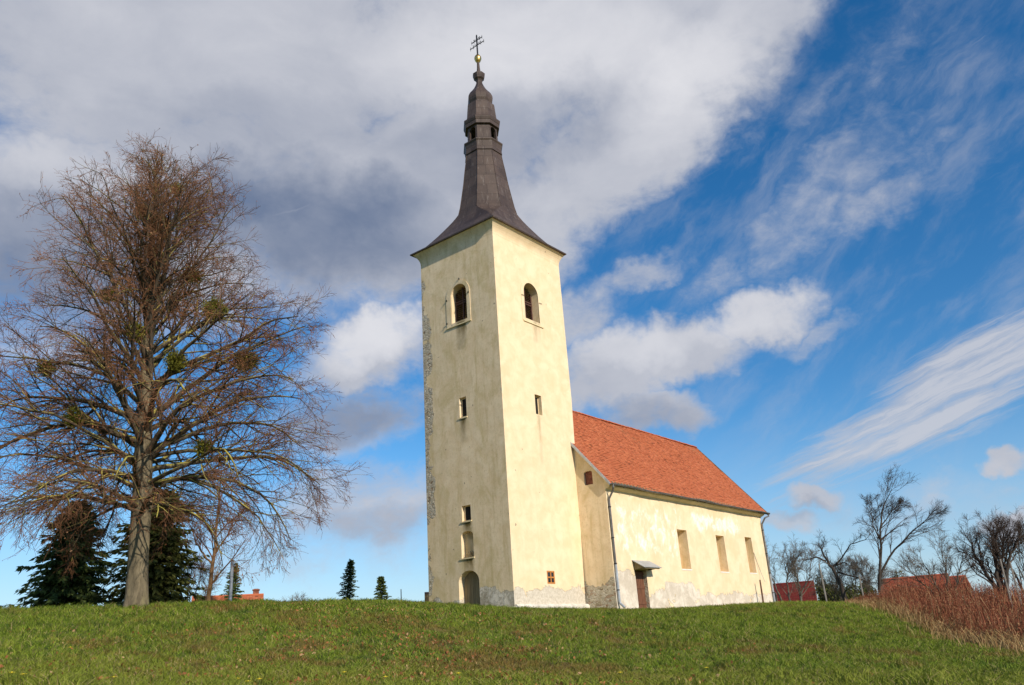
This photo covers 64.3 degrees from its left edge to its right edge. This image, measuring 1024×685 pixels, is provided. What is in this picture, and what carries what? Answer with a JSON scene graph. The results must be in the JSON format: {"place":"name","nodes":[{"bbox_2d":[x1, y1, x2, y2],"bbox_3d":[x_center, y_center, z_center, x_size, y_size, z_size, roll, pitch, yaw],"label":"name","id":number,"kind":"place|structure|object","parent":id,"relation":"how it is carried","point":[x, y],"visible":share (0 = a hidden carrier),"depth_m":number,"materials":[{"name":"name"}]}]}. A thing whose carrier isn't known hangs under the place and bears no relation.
{"place":"outdoors","nodes":[
{"label":"outdoors","id":0,"kind":"place"},
{"bbox_2d":[0,597,1023,684],"bbox_3d":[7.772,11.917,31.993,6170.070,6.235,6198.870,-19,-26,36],"label":"ground","id":1,"kind":"structure","parent":0,"point":[334,631],"depth_m":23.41,"materials":[{"name":"green plant"}]},
{"bbox_2d":[0,499,118,607],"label":"spruce tree","id":2,"kind":"object","parent":1,"relation":"on","point":[53,588],"visible":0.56,"depth_m":45.61,"materials":[{"name":"green plant"}]},
{"bbox_2d":[72,488,213,604],"bbox_3d":[-20.465,12.506,46.022,5.582,8.799,7.732,-19,-26,36],"label":"spruce tree","id":3,"kind":"object","parent":1,"relation":"on","point":[164,582],"visible":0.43,"depth_m":45.49,"materials":[{"name":"green plant"}]},
{"bbox_2d":[0,128,374,607],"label":"linden tree","id":4,"kind":"object","parent":1,"relation":"on","point":[157,234],"visible":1,"depth_m":33.60,"materials":[{"name":"brown plant"}]},
{"bbox_2d":[180,548,226,600],"bbox_3d":[-18.336,14.188,47.766,2.999,4.580,3.494,-19,-26,36],"label":"bare shrub","id":5,"kind":"object","parent":1,"relation":"on","point":[201,572],"visible":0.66,"depth_m":47.69,"materials":[{"name":"brown plant"}]},
{"bbox_2d":[175,464,257,599],"bbox_3d":[-16.249,10.196,44.576,4.648,9.284,3.352,4,-22,-20],"label":"thin tree","id":6,"kind":"object","parent":1,"relation":"on","point":[211,580],"visible":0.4,"depth_m":44.08,"materials":[{"name":"orange plant"}]},
{"bbox_2d":[192,589,263,601],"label":"house","id":7,"kind":"structure","parent":1,"relation":"on","point":[255,595],"depth_m":87.46,"materials":[{"name":"orange ceramic"}]},
{"bbox_2d":[220,563,244,601],"bbox_3d":[-20.760,18.847,59.904,2.286,5.204,2.518,-19,-26,36],"label":"spruce tree","id":8,"kind":"object","parent":1,"relation":"on","point":[235,589],"visible":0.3,"depth_m":60.20,"materials":[{"name":"green plant"}]},
{"bbox_2d":[229,560,235,600],"bbox_3d":[-14.346,12.646,41.559,0.240,3.010,0.225,-19,-26,36],"label":"metal pole","id":9,"kind":"object","parent":1,"relation":"on","point":[231,582],"visible":0.62,"depth_m":41.66,"materials":[{"name":"grey metal"}]},
{"bbox_2d":[282,592,308,600],"bbox_3d":[-14.781,18.114,55.418,2.130,2.292,1.608,-9,-21,15],"label":"bare shrub","id":10,"kind":"object","parent":1,"relation":"on","point":[301,597],"visible":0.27,"depth_m":55.61,"materials":[{"name":"brown plant"}]},
{"bbox_2d":[337,559,358,599],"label":"spruce tree","id":11,"kind":"object","parent":1,"relation":"on","point":[348,584],"visible":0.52,"depth_m":67.99,"materials":[{"name":"green plant"}]},
{"bbox_2d":[373,576,391,599],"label":"spruce tree","id":12,"kind":"object","parent":1,"relation":"on","point":[381,586],"visible":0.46,"depth_m":68.17,"materials":[{"name":"green plant"}]},
{"bbox_2d":[424,592,428,600],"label":"shed","id":13,"kind":"structure","parent":1,"relation":"on","point":[426,596],"depth_m":68.25,"materials":[{"name":"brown wood"}]},
{"bbox_2d":[0,601,951,684],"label":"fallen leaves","id":14,"kind":"object","parent":1,"relation":"on","point":[372,665],"visible":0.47,"depth_m":22.48,"materials":[{"name":"brown plant"}]},
{"bbox_2d":[410,35,775,608],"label":"church","id":15,"kind":"structure","parent":1,"relation":"on","point":[540,491],"depth_m":46.76,"materials":[{"name":"paint"}]},
{"bbox_2d":[464,571,479,604],"bbox_3d":[-1.925,13.248,42.250,1.392,2.676,0.036,-19,-26,36],"label":"door","id":16,"kind":"structure","parent":15,"relation":"in","point":[471,582],"depth_m":42.50,"materials":[{"name":"grey wood"}]},
{"bbox_2d":[547,571,554,583],"bbox_3d":[2.029,12.344,42.791,0.064,0.653,0.660,-19,-26,36],"label":"window","id":17,"kind":"structure","parent":15,"relation":"in","point":[550,574],"depth_m":42.78,"materials":[{"name":"orange wood"}]},
{"bbox_2d":[585,471,592,484],"bbox_3d":[4.454,7.769,46.578,0.588,0.792,0.084,-19,-26,36],"label":"bricked window","id":18,"kind":"structure","parent":15,"relation":"in","point":[588,475],"depth_m":46.57,"materials":[{"name":"brick"}]},
{"bbox_2d":[635,571,646,608],"bbox_3d":[7.215,14.143,45.723,0.197,2.556,1.152,-19,-26,36],"label":"door","id":19,"kind":"structure","parent":15,"relation":"in","point":[642,602],"depth_m":45.93,"materials":[{"name":"brown wood"}]},
{"bbox_2d":[585,599,934,639],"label":"grass","id":20,"kind":"structure","parent":1,"relation":"on","point":[808,602],"depth_m":41.31,"materials":[{"name":"green plant"}]},
{"bbox_2d":[759,580,763,602],"bbox_3d":[17.305,17.519,56.343,0.131,2.118,0.139,-19,-26,36],"label":"wooden post","id":21,"kind":"object","parent":1,"relation":"on","point":[761,591],"visible":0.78,"depth_m":56.39,"materials":[{"name":"wood"}]},
{"bbox_2d":[773,580,817,601],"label":"barn","id":22,"kind":"structure","parent":1,"relation":"on","point":[794,596],"depth_m":90.49,"materials":[{"name":"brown wood"}]},
{"bbox_2d":[765,532,828,601],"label":"orchard tree","id":23,"kind":"object","parent":1,"relation":"on","point":[791,562],"visible":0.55,"depth_m":76.78,"materials":[{"name":"brown plant"}]},
{"bbox_2d":[818,564,826,600],"bbox_3d":[24.815,19.573,64.763,0.172,3.864,0.143,-19,-26,36],"label":"fence post","id":24,"kind":"object","parent":1,"relation":"on","point":[822,583],"visible":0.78,"depth_m":64.87,"materials":[{"name":"grey wood"}]},
{"bbox_2d":[815,575,833,600],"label":"evergreen bush","id":25,"kind":"object","parent":1,"relation":"on","point":[819,593],"visible":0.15,"depth_m":98.73,"materials":[{"name":"green plant"}]},
{"bbox_2d":[819,583,866,601],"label":"evergreen bush","id":26,"kind":"object","parent":1,"relation":"on","point":[849,595],"visible":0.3,"depth_m":89.53,"materials":[{"name":"green plant"}]},
{"bbox_2d":[792,522,901,600],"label":"snag tree","id":27,"kind":"object","parent":1,"relation":"on","point":[841,586],"visible":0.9,"depth_m":69.16,"materials":[{"name":"brown plant"}]},
{"bbox_2d":[806,551,895,601],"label":"bare shrub","id":28,"kind":"object","parent":1,"relation":"on","point":[851,580],"visible":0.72,"depth_m":70.57,"materials":[{"name":"brown plant"}]},
{"bbox_2d":[858,575,863,595],"bbox_3d":[27.418,19.683,63.645,0.119,2.888,0.134,-19,-26,36],"label":"fence post","id":29,"kind":"object","parent":1,"relation":"on","point":[861,585],"visible":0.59,"depth_m":63.82,"materials":[{"name":"grey wood"}]},
{"bbox_2d":[861,583,876,599],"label":"evergreen bush","id":30,"kind":"object","parent":1,"relation":"on","point":[867,589],"visible":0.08,"depth_m":114.24,"materials":[{"name":"green plant"}]},
{"bbox_2d":[852,464,951,595],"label":"bare tree","id":31,"kind":"object","parent":1,"relation":"on","point":[883,502],"visible":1,"depth_m":66.48,"materials":[{"name":"brown plant"}]},
{"bbox_2d":[881,573,950,596],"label":"house","id":32,"kind":"structure","parent":1,"relation":"on","point":[915,581],"depth_m":86.65,"materials":[{"name":"red tile"}]},
{"bbox_2d":[832,596,1023,656],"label":"dry grass","id":33,"kind":"structure","parent":1,"relation":"on","point":[1003,643],"depth_m":36.93,"materials":[{"name":"beige plant"}]},
{"bbox_2d":[878,524,983,591],"bbox_3d":[30.183,16.048,58.134,7.135,6.036,4.668,-19,-26,36],"label":"bare shrub","id":34,"kind":"object","parent":1,"relation":"on","point":[943,564],"visible":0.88,"depth_m":57.98,"materials":[{"name":"brown plant"}]},
{"bbox_2d":[842,575,1023,647],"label":"stem thicket","id":35,"kind":"object","parent":1,"relation":"on","point":[982,616],"visible":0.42,"depth_m":42.70,"materials":[{"name":"brown plant"}]},
{"bbox_2d":[846,573,1023,641],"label":"seed heads","id":36,"kind":"object","parent":1,"relation":"on","point":[948,600],"visible":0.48,"depth_m":42.84,"materials":[{"name":"brown plant"}]},
{"bbox_2d":[949,575,971,598],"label":"house","id":37,"kind":"structure","parent":1,"relation":"on","point":[961,578],"depth_m":88.95,"materials":[{"name":"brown wood"}]},
{"bbox_2d":[949,506,1023,598],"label":"bare tree","id":38,"kind":"object","parent":1,"relation":"on","point":[997,553],"visible":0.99,"depth_m":50.39,"materials":[{"name":"brown plant"}]},
{"bbox_2d":[976,506,1023,594],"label":"bare shrub","id":39,"kind":"object","parent":1,"relation":"on","point":[1018,569],"visible":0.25,"depth_m":51.57,"materials":[{"name":"brown plant"}]},
{"bbox_2d":[999,559,1012,605],"bbox_3d":[26.609,13.393,43.622,0.113,3.487,0.105,-5,-21,2],"label":"fence post","id":40,"kind":"object","parent":1,"relation":"on","point":[1005,580],"visible":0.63,"depth_m":43.81,"materials":[{"name":"grey wood"}]},
{"bbox_2d":[1009,562,1021,603],"bbox_3d":[26.979,13.395,43.384,0.098,3.342,0.112,-19,-26,36],"label":"fence post","id":41,"kind":"object","parent":1,"relation":"on","point":[1017,590],"visible":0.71,"depth_m":43.62,"materials":[{"name":"grey wood"}]},
{"bbox_2d":[0,0,1023,607],"label":"sky","id":42,"kind":"structure","parent":0,"point":[790,233],"materials":[{"name":"blue"}]}
]}

